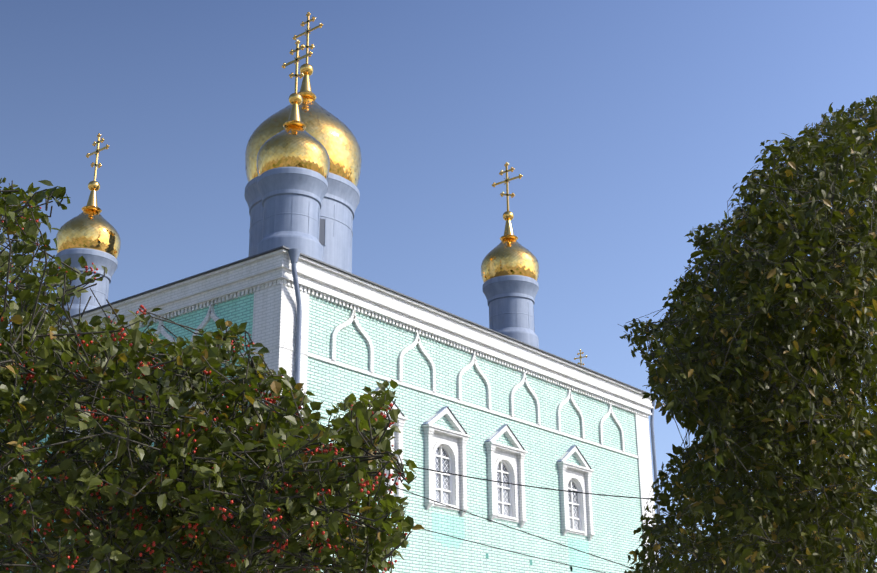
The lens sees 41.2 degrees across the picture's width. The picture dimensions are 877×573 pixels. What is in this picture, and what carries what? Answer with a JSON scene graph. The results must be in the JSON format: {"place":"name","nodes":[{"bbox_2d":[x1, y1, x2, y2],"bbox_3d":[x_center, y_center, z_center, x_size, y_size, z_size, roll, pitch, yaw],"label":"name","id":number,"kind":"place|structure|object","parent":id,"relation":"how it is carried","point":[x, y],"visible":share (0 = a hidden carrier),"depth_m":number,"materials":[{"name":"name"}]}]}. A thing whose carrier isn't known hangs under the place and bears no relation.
{"place":"outdoors","nodes":[
{"label":"outdoors","id":0,"kind":"place"},
{"bbox_2d":[5,293,253,571],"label":"church walls","id":1,"kind":"structure","parent":0,"point":[238,310],"depth_m":28.56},
{"bbox_2d":[0,177,424,572],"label":"hawthorn","id":2,"kind":"object","parent":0,"point":[177,401],"depth_m":4.84,"materials":[{"name":"green plant"}]},
{"bbox_2d":[0,201,406,572],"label":"red berries","id":3,"kind":"object","parent":2,"relation":"attached to","point":[230,515],"visible":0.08,"depth_m":4.87,"materials":[{"name":"red plant"}]},
{"bbox_2d":[2,387,575,461],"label":"church flashings","id":4,"kind":"object","parent":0,"point":[498,429],"visible":0.31,"depth_m":32.70,"materials":[{"name":"grey metal"}]},
{"bbox_2d":[257,167,327,261],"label":"dome drum","id":5,"kind":"structure","parent":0,"point":[292,198],"depth_m":31.33,"materials":[{"name":"blue paint"}]},
{"bbox_2d":[258,39,328,170],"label":"cross","id":6,"kind":"structure","parent":5,"relation":"on","point":[295,99],"depth_m":33.07,"materials":[{"name":"gold metal"}]},
{"bbox_2d":[257,124,329,179],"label":"onion dome tiles","id":7,"kind":"structure","parent":5,"relation":"on","point":[287,147],"depth_m":31.71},
{"bbox_2d":[0,0,876,571],"label":"sky","id":8,"kind":"structure","parent":0,"point":[629,127],"materials":[{"name":"blue"}]},
{"bbox_2d":[307,294,642,572],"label":"church walls","id":9,"kind":"structure","parent":0,"point":[616,522],"depth_m":32.35,"materials":[{"name":"teal brick"}]},
{"bbox_2d":[5,249,658,572],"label":"decorative trim","id":10,"kind":"structure","parent":9,"relation":"attached to","point":[266,280],"depth_m":30.81,"materials":[{"name":"white paint"}]},
{"bbox_2d":[52,248,117,319],"bbox_3d":[-11.342,1.207,36.902,1.943,4.520,1.943,-15,-24,35],"label":"dome drum","id":11,"kind":"object","parent":10,"relation":"on","point":[99,259],"visible":0.27,"depth_m":36.76,"materials":[{"name":"metal"}]},
{"bbox_2d":[57,133,115,255],"bbox_3d":[-11.387,-3.028,38.427,2.004,4.524,2.004,-15,-24,35],"label":"cross","id":12,"kind":"object","parent":11,"relation":"on","point":[93,186],"visible":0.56,"depth_m":38.41,"materials":[{"name":"gold metal"}]},
{"bbox_2d":[56,209,120,258],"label":"onion dome tiles","id":13,"kind":"object","parent":11,"relation":"on","point":[99,232],"visible":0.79,"depth_m":37.11,"materials":[{"name":"gold metal"}]},
{"bbox_2d":[244,172,359,272],"bbox_3d":[-4.628,0.279,38.745,3.927,7.520,3.927,-15,-24,35],"label":"dome drum","id":14,"kind":"object","parent":10,"relation":"on","point":[340,201],"visible":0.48,"depth_m":38.53,"materials":[{"name":"metal"}]},
{"bbox_2d":[245,96,361,186],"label":"onion dome tiles","id":15,"kind":"object","parent":14,"relation":"on","point":[331,135],"visible":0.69,"depth_m":39.16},
{"bbox_2d":[248,12,359,180],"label":"cross","id":16,"kind":"object","parent":14,"relation":"on","point":[306,69],"visible":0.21,"depth_m":41.46,"materials":[{"name":"gold metal"}]},
{"bbox_2d":[319,218,324,244],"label":"dome drum windows","id":17,"kind":"structure","parent":14,"relation":"in","point":[322,233],"depth_m":37.87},
{"bbox_2d":[57,246,650,468],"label":"roof","id":18,"kind":"structure","parent":10,"relation":"on","point":[318,261],"depth_m":30.69,"materials":[{"name":"grey metal"}]},
{"bbox_2d":[288,248,661,556],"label":"drainpipes","id":19,"kind":"object","parent":10,"relation":"attached to","point":[294,254],"visible":0.5,"depth_m":27.33,"materials":[{"name":"metal"}]},
{"bbox_2d":[482,275,538,347],"bbox_3d":[2.515,2.034,39.613,1.943,4.520,1.943,-15,-24,35],"label":"dome drum","id":20,"kind":"object","parent":10,"relation":"on","point":[510,300],"visible":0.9,"depth_m":39.42,"materials":[{"name":"metal"}]},
{"bbox_2d":[481,238,538,282],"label":"onion dome tiles","id":21,"kind":"object","parent":20,"relation":"on","point":[503,258],"visible":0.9,"depth_m":39.80,"materials":[{"name":"gold metal"}]},
{"bbox_2d":[482,162,538,277],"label":"cross","id":22,"kind":"object","parent":20,"relation":"on","point":[508,216],"visible":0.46,"depth_m":41.28,"materials":[{"name":"gold metal"}]},
{"bbox_2d":[376,502,589,572],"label":"wall paint patches","id":23,"kind":"object","parent":9,"relation":"on","point":[449,525],"visible":0.6,"depth_m":30.69,"materials":[{"name":"teal paint"}]},
{"bbox_2d":[384,439,585,533],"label":"window frames","id":24,"kind":"structure","parent":9,"relation":"in","point":[509,472],"depth_m":32.92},
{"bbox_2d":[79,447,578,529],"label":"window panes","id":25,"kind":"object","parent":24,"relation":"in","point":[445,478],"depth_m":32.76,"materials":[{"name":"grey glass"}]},
{"bbox_2d":[407,541,610,572],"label":"church vents","id":26,"kind":"object","parent":9,"relation":"in","point":[488,558],"visible":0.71,"depth_m":31.48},
{"bbox_2d":[384,463,686,572],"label":"cables","id":27,"kind":"object","parent":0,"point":[514,528],"visible":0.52,"depth_m":15.38,"materials":[{"name":"black plastic"}]},
{"bbox_2d":[574,349,587,365],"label":"cross","id":28,"kind":"object","parent":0,"point":[580,357],"visible":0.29,"depth_m":62.03,"materials":[{"name":"gold metal"}]},
{"bbox_2d":[618,95,876,572],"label":"tree","id":29,"kind":"object","parent":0,"point":[837,354],"depth_m":10.65,"materials":[{"name":"green plant"}]}
]}

